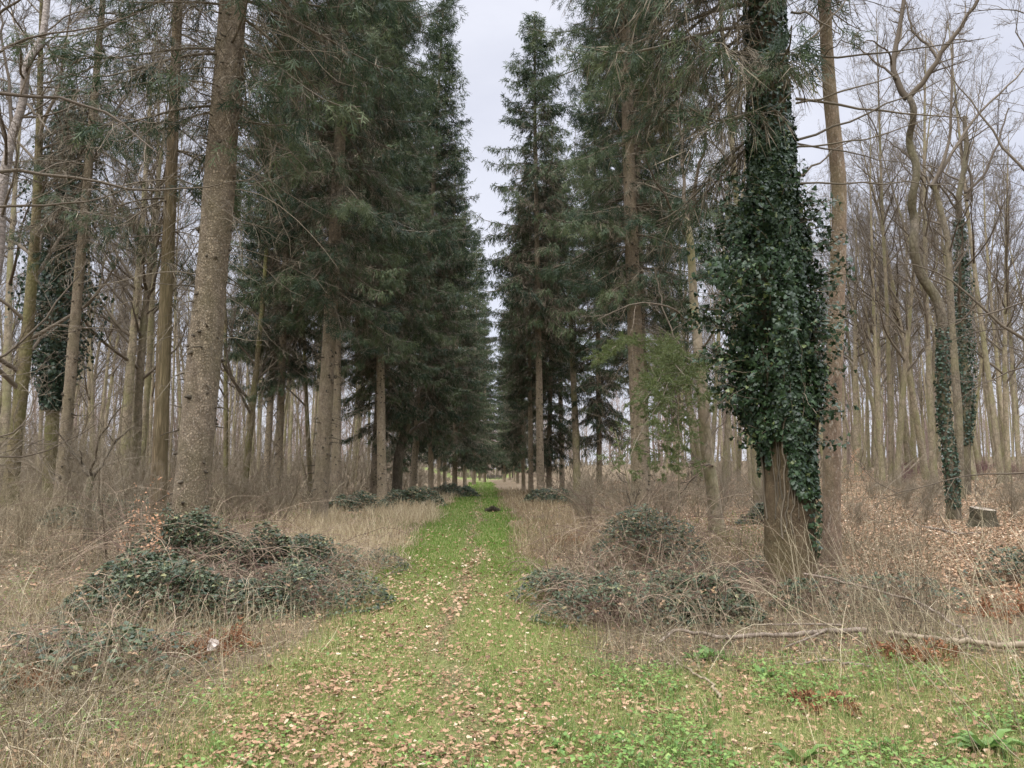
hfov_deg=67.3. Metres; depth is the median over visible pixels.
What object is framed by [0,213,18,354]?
beech tree
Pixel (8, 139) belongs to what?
birch tree
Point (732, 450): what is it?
beech tree
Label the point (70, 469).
bare shrub
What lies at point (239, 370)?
beech tree
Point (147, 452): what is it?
beech tree
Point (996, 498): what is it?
bare shrub
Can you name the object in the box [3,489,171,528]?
bramble bush
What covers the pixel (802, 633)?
fallen branch
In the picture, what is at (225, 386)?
bare tree
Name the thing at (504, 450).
spruce tree
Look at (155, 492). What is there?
bare shrub
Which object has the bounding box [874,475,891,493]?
bare shrub
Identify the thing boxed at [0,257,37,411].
beech tree
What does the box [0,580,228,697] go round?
bramble bush
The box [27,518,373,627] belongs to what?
bramble bush
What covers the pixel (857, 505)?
bare shrub
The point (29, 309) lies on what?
bare tree
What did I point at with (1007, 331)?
beech tree
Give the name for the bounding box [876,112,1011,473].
beech tree
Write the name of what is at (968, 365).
beech tree
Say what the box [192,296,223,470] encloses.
beech tree
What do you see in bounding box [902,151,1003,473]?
beech tree
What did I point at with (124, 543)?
beech sapling
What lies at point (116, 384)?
beech tree
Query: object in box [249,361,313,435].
beech tree
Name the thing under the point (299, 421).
beech tree
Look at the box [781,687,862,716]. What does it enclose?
bracken
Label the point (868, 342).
beech tree
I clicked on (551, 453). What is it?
spruce tree
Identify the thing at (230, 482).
bare shrub
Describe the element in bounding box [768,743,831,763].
dock plant
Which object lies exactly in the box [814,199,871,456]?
beech tree
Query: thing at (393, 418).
spruce tree
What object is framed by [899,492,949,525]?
bare shrub
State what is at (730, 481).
bare shrub
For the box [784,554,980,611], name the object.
bramble bush
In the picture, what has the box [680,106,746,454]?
beech tree
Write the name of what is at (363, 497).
bramble bush
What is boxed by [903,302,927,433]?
beech tree
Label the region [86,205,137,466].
beech tree
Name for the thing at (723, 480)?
bare shrub
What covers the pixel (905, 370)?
beech tree
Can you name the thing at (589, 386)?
spruce tree
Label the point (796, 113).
beech tree
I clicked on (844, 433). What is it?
beech tree
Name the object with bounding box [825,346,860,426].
beech tree
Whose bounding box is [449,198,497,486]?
spruce tree
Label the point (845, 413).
beech tree
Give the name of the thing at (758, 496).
bare shrub
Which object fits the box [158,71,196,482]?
beech tree
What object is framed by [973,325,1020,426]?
beech tree
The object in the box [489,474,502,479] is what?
field gate
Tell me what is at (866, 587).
fallen branch
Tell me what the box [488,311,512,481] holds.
spruce tree
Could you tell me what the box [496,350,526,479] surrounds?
spruce tree
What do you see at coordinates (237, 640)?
dry grass
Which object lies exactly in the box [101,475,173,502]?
bare shrub
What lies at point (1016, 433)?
beech tree
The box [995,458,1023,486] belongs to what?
bare shrub
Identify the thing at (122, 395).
beech tree
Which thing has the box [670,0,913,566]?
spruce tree
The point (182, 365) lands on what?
beech tree
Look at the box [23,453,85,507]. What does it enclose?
bare shrub
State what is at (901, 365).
beech tree
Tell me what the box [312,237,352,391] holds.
beech tree
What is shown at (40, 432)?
beech tree
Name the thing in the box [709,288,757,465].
beech tree
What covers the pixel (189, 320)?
beech tree
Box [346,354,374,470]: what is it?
beech tree
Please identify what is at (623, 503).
bare shrub
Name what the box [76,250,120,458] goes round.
beech tree
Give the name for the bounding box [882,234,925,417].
beech tree
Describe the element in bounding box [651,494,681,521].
bare shrub
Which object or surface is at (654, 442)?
wood
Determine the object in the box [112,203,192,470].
beech tree
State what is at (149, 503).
beech sapling
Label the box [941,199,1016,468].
beech tree
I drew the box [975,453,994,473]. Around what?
bare shrub
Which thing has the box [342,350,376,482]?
beech tree
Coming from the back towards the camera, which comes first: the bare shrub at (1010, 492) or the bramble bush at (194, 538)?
the bare shrub at (1010, 492)
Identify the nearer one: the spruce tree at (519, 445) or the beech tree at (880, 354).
the beech tree at (880, 354)
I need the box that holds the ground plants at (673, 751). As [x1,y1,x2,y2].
[0,562,1023,767]
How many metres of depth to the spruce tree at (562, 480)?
65.75 m
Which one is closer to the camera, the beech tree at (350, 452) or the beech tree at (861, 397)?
the beech tree at (350, 452)
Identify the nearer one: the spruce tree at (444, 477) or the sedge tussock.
the sedge tussock
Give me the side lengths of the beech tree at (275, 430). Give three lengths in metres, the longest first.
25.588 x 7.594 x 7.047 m
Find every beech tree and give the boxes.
[0,106,31,321]
[0,152,31,329]
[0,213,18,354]
[0,214,25,351]
[0,214,95,419]
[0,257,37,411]
[0,259,23,392]
[0,286,38,459]
[0,329,36,408]
[14,171,137,473]
[18,190,86,478]
[34,276,116,397]
[45,149,142,409]
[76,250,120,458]
[76,365,95,451]
[78,270,128,452]
[80,280,100,420]
[85,170,129,468]
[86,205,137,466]
[86,234,158,396]
[92,215,149,448]
[93,285,156,468]
[99,292,171,388]
[104,325,137,458]
[104,332,123,452]
[107,155,183,344]
[107,242,143,440]
[108,191,177,363]
[111,168,174,469]
[112,173,228,439]
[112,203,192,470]
[114,243,145,471]
[156,233,223,378]
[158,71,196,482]
[170,274,192,393]
[172,207,197,363]
[175,245,195,369]
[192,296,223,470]
[197,170,250,312]
[218,314,251,464]
[218,367,232,454]
[220,319,246,431]
[221,347,246,463]
[222,259,253,466]
[222,321,249,442]
[223,192,255,478]
[228,288,266,386]
[237,198,273,456]
[238,355,253,470]
[245,202,293,478]
[248,202,264,471]
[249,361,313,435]
[252,344,292,417]
[267,311,311,418]
[272,380,301,462]
[275,242,315,480]
[275,348,312,467]
[283,340,311,470]
[287,343,297,480]
[291,328,317,440]
[291,341,320,437]
[302,339,342,440]
[311,238,346,462]
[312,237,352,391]
[341,354,372,449]
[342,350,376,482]
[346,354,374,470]
[348,386,358,472]
[350,370,375,483]
[367,297,373,475]
[579,37,736,534]
[644,233,713,453]
[646,337,664,444]
[648,243,710,478]
[650,160,707,482]
[651,244,708,476]
[652,312,668,472]
[667,0,817,503]
[667,298,718,476]
[668,302,712,441]
[673,281,686,469]
[678,115,762,479]
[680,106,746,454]
[685,127,751,487]
[687,214,736,471]
[690,288,727,461]
[696,7,793,494]
[696,302,720,412]
[702,285,726,460]
[707,169,741,476]
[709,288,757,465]
[710,347,736,466]
[722,203,741,481]
[792,102,829,262]
[797,154,851,426]
[808,123,831,317]
[808,240,859,478]
[809,184,899,471]
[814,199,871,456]
[818,87,896,480]
[818,191,918,474]
[819,102,993,479]
[820,232,882,471]
[820,306,852,454]
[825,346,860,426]
[836,0,933,483]
[843,200,864,360]
[844,198,899,470]
[844,240,866,466]
[844,255,893,465]
[844,321,865,463]
[845,93,978,479]
[845,136,891,474]
[845,144,945,470]
[845,317,885,462]
[846,37,977,485]
[848,285,915,460]
[848,310,924,433]
[848,320,872,461]
[849,206,880,388]
[851,168,931,477]
[851,236,903,467]
[853,0,964,489]
[857,238,923,458]
[860,120,946,474]
[862,294,918,466]
[870,234,920,432]
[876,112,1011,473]
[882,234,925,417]
[883,336,908,450]
[884,338,903,462]
[886,318,925,406]
[891,231,974,395]
[892,0,1011,483]
[893,159,972,416]
[894,206,926,409]
[898,309,924,403]
[899,328,926,458]
[901,314,935,452]
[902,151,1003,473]
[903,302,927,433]
[912,304,946,457]
[913,298,951,461]
[919,139,1023,445]
[931,230,993,420]
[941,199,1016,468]
[947,96,1023,481]
[949,230,1023,466]
[964,143,1023,451]
[965,141,1023,471]
[966,227,983,368]
[967,239,990,462]
[968,277,994,463]
[969,302,993,461]
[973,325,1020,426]
[982,278,1020,388]
[985,155,1023,369]
[987,219,1023,363]
[987,286,1021,457]
[991,275,1022,420]
[997,274,1020,459]
[1000,282,1023,392]
[1007,288,1023,458]
[1007,319,1023,442]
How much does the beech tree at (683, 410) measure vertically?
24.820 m
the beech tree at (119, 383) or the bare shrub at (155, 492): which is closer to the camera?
the bare shrub at (155, 492)
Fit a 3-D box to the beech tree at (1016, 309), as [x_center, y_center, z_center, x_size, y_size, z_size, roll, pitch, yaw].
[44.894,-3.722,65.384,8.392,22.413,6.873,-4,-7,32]
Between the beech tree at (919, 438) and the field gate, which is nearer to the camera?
the beech tree at (919, 438)
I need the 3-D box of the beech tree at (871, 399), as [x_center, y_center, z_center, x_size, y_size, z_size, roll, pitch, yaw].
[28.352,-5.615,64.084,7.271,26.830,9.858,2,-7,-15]
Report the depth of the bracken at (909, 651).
6.38 m
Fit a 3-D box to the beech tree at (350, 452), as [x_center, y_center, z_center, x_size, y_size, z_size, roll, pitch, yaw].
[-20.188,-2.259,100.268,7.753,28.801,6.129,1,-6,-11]
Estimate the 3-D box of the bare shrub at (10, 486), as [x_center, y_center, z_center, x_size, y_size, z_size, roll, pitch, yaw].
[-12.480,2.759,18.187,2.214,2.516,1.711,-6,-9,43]
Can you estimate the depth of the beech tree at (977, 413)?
96.55 m
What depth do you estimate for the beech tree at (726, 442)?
39.83 m
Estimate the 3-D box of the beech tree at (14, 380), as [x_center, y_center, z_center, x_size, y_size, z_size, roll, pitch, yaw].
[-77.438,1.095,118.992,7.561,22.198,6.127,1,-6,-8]
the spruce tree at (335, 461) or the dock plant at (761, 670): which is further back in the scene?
the spruce tree at (335, 461)
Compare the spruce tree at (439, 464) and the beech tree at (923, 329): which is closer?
the beech tree at (923, 329)
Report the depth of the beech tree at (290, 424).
68.07 m
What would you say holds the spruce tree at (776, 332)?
on the ground at (502, 486)
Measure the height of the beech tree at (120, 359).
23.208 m
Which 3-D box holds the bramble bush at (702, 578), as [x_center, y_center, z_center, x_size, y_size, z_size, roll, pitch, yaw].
[2.156,2.183,8.403,1.764,1.019,2.193,2,-7,-20]
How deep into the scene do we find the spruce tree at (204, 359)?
15.38 m
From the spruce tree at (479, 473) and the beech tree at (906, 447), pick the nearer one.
the beech tree at (906, 447)
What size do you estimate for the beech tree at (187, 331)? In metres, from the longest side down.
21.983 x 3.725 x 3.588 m
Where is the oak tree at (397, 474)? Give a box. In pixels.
[391,341,436,491]
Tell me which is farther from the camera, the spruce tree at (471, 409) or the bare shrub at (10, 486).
the spruce tree at (471, 409)
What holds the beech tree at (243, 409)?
on the ground at (502, 486)
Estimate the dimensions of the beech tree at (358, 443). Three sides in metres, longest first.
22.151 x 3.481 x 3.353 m
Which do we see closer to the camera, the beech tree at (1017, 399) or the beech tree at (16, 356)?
the beech tree at (16, 356)
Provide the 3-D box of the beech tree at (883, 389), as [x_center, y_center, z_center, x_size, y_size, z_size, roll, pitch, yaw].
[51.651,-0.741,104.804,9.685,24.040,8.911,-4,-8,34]
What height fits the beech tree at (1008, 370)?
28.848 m
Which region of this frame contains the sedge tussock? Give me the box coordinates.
[484,505,500,511]
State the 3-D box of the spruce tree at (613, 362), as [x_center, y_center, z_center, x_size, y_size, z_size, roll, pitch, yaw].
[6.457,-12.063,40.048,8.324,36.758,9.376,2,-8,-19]
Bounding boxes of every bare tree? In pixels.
[0,0,193,506]
[0,0,302,491]
[0,21,87,485]
[4,60,116,504]
[37,30,213,497]
[45,402,141,540]
[47,3,203,497]
[90,5,245,483]
[172,96,256,490]
[184,88,322,490]
[248,223,322,497]
[833,0,982,519]
[848,0,1023,547]
[879,13,1023,498]
[919,78,1023,494]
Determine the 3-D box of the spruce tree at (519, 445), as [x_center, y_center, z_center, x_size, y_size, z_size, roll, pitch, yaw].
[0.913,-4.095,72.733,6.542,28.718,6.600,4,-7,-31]
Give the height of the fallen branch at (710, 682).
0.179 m
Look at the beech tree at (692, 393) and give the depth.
82.60 m
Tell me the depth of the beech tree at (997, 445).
44.33 m
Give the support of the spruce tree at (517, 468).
on the ground at (502, 486)
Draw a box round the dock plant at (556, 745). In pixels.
[543,736,571,748]
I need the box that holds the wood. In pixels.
[0,312,1023,479]
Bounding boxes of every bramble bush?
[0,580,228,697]
[1,448,366,600]
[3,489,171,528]
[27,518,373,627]
[108,492,422,600]
[209,541,438,626]
[312,531,419,578]
[329,478,393,511]
[372,477,447,506]
[421,479,479,496]
[478,502,668,609]
[491,426,809,585]
[517,556,717,638]
[520,530,784,628]
[522,483,582,503]
[608,538,805,631]
[628,530,843,607]
[725,488,763,525]
[726,543,862,621]
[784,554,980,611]
[933,539,1023,584]
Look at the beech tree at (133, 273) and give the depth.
65.71 m
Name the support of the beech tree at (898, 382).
on the ground at (502, 486)
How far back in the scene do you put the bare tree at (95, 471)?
16.32 m
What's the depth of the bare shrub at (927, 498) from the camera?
22.93 m
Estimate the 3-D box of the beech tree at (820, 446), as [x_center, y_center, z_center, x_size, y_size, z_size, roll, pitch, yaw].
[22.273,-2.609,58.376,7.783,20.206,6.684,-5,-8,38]
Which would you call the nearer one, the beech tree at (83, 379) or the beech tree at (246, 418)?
the beech tree at (246, 418)
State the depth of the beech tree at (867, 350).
79.67 m
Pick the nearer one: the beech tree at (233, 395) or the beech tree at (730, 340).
the beech tree at (730, 340)
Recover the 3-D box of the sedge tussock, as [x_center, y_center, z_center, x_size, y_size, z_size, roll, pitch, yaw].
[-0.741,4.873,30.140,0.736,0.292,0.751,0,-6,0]
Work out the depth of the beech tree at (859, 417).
123.81 m
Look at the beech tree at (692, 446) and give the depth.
56.81 m
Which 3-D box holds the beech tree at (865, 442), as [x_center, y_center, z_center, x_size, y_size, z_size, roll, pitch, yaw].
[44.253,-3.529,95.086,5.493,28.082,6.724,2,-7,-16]
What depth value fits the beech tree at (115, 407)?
109.87 m
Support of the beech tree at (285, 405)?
on the ground at (502, 486)
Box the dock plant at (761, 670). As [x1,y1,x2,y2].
[751,665,788,682]
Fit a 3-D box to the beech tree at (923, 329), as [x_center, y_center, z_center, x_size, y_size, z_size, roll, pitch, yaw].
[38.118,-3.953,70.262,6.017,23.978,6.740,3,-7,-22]
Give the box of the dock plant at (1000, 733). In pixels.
[944,729,1023,751]
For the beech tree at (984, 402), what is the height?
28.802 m
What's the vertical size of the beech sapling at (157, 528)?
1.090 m
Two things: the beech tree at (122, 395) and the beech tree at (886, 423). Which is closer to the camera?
the beech tree at (122, 395)
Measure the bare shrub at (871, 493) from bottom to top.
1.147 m
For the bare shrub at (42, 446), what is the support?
on the ground at (502, 486)
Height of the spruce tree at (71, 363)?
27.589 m
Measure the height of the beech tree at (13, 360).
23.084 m
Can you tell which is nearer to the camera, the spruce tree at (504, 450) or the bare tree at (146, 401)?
the bare tree at (146, 401)
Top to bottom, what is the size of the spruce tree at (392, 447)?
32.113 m
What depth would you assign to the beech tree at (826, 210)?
57.18 m
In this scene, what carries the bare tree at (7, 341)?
on the ground at (502, 486)
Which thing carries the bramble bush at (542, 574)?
on the ground at (502, 486)
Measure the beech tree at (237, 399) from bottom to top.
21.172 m
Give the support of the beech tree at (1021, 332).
on the ground at (502, 486)
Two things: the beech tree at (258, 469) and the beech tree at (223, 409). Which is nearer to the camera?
the beech tree at (258, 469)
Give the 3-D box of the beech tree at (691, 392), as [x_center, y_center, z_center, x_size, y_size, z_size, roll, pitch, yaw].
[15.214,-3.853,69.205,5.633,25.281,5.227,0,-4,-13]
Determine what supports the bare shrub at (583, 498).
on the ground at (502, 486)
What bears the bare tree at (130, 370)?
on the ground at (502, 486)
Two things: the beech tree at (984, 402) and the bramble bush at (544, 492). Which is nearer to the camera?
the bramble bush at (544, 492)
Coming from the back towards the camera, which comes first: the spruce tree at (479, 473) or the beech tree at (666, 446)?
the spruce tree at (479, 473)
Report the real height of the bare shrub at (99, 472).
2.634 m
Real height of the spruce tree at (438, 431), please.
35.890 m
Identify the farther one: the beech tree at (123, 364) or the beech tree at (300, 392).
the beech tree at (300, 392)
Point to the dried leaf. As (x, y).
(213, 643)
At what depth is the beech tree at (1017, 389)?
107.64 m
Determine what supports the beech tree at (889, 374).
on the ground at (502, 486)
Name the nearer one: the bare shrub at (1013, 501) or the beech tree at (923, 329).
the bare shrub at (1013, 501)
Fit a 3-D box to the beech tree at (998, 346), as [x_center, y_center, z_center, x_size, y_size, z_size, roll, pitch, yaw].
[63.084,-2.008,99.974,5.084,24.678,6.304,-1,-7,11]
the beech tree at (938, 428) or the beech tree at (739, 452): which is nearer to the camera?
the beech tree at (739, 452)
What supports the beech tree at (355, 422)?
on the ground at (502, 486)
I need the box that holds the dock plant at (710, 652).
[695,645,728,661]
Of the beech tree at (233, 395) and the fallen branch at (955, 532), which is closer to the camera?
the fallen branch at (955, 532)
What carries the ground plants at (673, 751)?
on the ground at (502, 486)
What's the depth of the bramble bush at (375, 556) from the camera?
12.07 m
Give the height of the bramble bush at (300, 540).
2.049 m
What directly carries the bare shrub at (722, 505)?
on the ground at (502, 486)
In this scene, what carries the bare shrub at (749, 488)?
on the ground at (502, 486)
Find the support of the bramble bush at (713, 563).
on the ground at (502, 486)
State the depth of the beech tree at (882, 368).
83.14 m
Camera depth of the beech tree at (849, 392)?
112.99 m
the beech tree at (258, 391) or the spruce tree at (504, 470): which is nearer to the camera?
the beech tree at (258, 391)
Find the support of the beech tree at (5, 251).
on the ground at (502, 486)
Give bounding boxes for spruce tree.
[0,0,195,513]
[0,0,427,556]
[58,0,274,533]
[192,0,478,518]
[223,0,345,497]
[226,95,322,489]
[248,0,426,501]
[306,2,472,498]
[341,2,446,498]
[352,167,451,473]
[363,0,486,492]
[389,78,478,487]
[418,142,504,484]
[422,275,461,485]
[434,248,470,484]
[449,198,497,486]
[450,229,503,484]
[467,10,609,496]
[472,307,506,481]
[476,345,492,480]
[477,166,579,493]
[485,197,557,489]
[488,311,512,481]
[490,298,544,482]
[493,368,527,481]
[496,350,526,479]
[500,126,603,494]
[501,127,595,488]
[513,166,605,489]
[524,0,744,520]
[547,46,648,493]
[554,0,999,599]
[556,0,730,499]
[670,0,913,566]
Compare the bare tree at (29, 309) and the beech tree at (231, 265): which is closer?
the bare tree at (29, 309)
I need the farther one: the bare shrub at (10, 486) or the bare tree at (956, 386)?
the bare tree at (956, 386)
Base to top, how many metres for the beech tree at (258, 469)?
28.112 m
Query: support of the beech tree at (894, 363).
on the ground at (502, 486)
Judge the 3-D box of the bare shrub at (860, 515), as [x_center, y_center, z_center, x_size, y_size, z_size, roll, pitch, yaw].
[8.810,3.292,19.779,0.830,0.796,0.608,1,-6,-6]
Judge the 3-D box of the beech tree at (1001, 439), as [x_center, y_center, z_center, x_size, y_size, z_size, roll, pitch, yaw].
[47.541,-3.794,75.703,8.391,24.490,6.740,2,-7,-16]
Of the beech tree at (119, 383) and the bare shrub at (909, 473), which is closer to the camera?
the bare shrub at (909, 473)
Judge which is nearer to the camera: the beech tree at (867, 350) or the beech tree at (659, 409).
the beech tree at (867, 350)
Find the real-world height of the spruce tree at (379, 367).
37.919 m
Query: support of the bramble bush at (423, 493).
on the ground at (502, 486)
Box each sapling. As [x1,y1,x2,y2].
[114,499,155,556]
[123,477,171,532]
[139,514,170,555]
[608,427,641,544]
[656,387,707,547]
[842,448,863,491]
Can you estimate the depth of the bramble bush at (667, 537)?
11.56 m
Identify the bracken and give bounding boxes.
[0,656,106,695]
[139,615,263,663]
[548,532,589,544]
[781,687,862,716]
[864,636,960,667]
[956,584,1023,623]
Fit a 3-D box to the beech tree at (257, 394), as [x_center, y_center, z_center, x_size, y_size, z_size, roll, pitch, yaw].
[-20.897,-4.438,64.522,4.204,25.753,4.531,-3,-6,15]
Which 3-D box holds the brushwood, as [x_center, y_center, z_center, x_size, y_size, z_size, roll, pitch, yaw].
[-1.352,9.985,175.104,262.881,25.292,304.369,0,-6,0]
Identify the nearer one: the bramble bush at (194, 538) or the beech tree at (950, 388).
the bramble bush at (194, 538)
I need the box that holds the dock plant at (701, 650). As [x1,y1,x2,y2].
[681,649,706,664]
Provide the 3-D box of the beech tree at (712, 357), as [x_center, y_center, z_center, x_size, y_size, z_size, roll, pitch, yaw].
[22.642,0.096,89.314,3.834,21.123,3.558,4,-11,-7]
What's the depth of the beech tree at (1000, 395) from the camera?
58.92 m
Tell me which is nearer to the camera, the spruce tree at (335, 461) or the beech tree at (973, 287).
the spruce tree at (335, 461)
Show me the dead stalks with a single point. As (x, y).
(48, 693)
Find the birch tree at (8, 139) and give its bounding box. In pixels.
[0,0,119,283]
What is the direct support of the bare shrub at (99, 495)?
on the ground at (502, 486)
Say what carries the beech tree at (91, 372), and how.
on the ground at (502, 486)
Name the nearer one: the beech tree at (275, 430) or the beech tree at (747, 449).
the beech tree at (747, 449)
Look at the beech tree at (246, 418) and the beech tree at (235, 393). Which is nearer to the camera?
the beech tree at (235, 393)
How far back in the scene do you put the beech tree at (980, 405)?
85.08 m
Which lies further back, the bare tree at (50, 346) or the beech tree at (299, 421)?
the beech tree at (299, 421)
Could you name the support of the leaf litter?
on the ground at (502, 486)
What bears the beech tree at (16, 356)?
on the ground at (502, 486)
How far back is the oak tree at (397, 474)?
46.51 m
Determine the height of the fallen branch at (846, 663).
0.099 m
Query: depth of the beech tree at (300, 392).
107.52 m
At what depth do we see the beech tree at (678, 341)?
71.93 m
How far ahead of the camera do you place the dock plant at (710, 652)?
6.55 m
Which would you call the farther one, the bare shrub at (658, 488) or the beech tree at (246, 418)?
the beech tree at (246, 418)
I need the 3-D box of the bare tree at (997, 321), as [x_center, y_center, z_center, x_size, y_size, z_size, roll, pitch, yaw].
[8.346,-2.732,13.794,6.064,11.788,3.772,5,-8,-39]
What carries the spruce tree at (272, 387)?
on the ground at (502, 486)
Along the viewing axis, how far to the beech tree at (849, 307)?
68.94 m
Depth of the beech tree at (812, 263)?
64.88 m
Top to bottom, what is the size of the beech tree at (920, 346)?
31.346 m
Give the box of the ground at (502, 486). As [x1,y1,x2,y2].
[0,456,1023,767]
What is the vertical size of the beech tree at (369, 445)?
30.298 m
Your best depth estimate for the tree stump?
18.47 m
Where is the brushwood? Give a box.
[0,315,1023,513]
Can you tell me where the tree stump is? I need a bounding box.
[966,506,1000,528]
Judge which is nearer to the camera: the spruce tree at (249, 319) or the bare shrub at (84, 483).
the bare shrub at (84, 483)
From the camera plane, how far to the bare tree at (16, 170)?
11.29 m
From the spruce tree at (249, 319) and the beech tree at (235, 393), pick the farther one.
the beech tree at (235, 393)
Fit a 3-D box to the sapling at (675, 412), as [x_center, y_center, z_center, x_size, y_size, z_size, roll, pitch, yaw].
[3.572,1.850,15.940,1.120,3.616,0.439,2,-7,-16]
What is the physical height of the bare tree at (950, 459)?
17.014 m
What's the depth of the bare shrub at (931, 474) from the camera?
26.41 m
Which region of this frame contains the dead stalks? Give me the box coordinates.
[0,463,1023,767]
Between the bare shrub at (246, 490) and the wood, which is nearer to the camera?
the bare shrub at (246, 490)
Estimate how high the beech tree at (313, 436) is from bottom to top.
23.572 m
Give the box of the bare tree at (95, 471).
[45,402,141,540]
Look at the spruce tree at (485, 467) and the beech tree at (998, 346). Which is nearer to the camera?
the beech tree at (998, 346)
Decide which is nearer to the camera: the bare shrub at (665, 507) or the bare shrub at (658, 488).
the bare shrub at (665, 507)
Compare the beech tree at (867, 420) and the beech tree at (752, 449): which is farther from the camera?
the beech tree at (867, 420)
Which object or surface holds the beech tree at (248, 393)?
on the ground at (502, 486)
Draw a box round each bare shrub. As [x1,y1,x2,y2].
[0,395,64,509]
[0,405,142,510]
[0,458,26,510]
[0,477,78,549]
[0,483,19,526]
[4,417,118,483]
[22,378,163,565]
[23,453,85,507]
[33,428,112,500]
[36,455,91,501]
[47,437,150,510]
[69,465,102,497]
[99,452,174,537]
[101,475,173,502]
[111,444,175,493]
[211,444,269,520]
[211,452,268,521]
[211,466,235,519]
[212,429,250,495]
[241,440,326,521]
[249,489,276,519]
[559,480,593,514]
[564,461,607,506]
[567,466,613,528]
[573,474,665,538]
[577,479,642,530]
[647,468,723,520]
[648,470,681,507]
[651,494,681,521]
[671,466,729,516]
[681,454,722,498]
[686,456,749,512]
[696,489,742,520]
[703,459,751,504]
[715,453,751,501]
[720,447,841,513]
[747,482,763,521]
[841,496,870,515]
[842,498,870,526]
[861,474,886,497]
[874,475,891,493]
[882,469,924,508]
[889,468,917,497]
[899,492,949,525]
[901,453,917,480]
[902,466,918,482]
[910,470,963,506]
[911,474,945,515]
[919,472,942,497]
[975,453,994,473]
[976,467,1023,517]
[985,489,1009,509]
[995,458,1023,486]
[1000,483,1023,509]
[1003,477,1023,514]
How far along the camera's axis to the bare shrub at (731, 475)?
33.48 m
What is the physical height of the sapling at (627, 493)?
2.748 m
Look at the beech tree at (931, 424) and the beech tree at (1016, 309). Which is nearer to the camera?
the beech tree at (931, 424)
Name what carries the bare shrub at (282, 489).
on the ground at (502, 486)
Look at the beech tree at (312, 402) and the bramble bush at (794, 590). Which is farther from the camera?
the beech tree at (312, 402)
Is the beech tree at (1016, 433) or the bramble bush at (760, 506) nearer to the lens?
the bramble bush at (760, 506)
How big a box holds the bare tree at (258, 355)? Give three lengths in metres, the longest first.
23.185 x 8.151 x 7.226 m
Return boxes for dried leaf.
[207,638,218,650]
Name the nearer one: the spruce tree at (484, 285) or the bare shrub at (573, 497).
the bare shrub at (573, 497)
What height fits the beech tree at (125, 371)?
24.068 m
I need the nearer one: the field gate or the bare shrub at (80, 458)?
the bare shrub at (80, 458)
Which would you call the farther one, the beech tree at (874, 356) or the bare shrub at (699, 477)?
the beech tree at (874, 356)
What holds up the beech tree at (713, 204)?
on the ground at (502, 486)
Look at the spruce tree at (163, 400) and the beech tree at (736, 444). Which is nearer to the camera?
the spruce tree at (163, 400)
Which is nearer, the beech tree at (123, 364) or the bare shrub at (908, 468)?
the bare shrub at (908, 468)
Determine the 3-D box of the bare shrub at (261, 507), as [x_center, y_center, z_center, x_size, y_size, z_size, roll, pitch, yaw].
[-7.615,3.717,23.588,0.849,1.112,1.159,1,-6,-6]
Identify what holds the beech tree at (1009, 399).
on the ground at (502, 486)
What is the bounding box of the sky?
[0,0,1023,468]
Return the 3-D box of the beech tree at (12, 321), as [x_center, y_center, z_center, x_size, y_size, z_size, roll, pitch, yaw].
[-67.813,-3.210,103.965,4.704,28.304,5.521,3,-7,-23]
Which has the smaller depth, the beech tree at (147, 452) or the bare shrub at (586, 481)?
the bare shrub at (586, 481)
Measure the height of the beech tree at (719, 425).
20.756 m
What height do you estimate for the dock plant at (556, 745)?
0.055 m
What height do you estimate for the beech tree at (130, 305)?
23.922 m
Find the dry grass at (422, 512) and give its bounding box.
[0,462,1023,767]
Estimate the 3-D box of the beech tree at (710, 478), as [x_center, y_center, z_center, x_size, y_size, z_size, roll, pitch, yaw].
[3.861,-2.841,19.354,4.692,13.743,4.265,0,-6,0]
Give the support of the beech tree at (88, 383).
on the ground at (502, 486)
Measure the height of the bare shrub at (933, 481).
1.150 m
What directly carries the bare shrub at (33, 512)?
on the ground at (502, 486)
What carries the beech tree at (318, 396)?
on the ground at (502, 486)
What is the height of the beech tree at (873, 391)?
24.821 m
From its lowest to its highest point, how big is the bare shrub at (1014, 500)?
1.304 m
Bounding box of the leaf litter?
[0,466,1023,767]
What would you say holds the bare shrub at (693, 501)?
on the ground at (502, 486)
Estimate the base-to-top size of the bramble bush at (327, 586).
1.041 m
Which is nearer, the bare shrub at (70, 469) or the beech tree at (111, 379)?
the bare shrub at (70, 469)
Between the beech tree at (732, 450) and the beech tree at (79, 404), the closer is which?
the beech tree at (732, 450)
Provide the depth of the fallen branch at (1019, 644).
6.74 m
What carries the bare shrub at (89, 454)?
on the ground at (502, 486)
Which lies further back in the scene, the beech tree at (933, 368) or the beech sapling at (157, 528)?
the beech tree at (933, 368)
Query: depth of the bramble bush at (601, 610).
7.96 m
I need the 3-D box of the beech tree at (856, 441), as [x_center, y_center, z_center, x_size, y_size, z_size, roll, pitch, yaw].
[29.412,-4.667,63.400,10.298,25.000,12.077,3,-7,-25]
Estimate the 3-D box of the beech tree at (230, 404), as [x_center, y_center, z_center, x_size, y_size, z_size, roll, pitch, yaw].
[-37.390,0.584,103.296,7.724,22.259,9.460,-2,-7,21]
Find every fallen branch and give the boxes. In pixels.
[656,659,721,698]
[657,609,868,647]
[781,653,869,667]
[803,573,970,637]
[884,628,1023,648]
[921,526,980,535]
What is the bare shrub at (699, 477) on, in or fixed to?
on the ground at (502, 486)

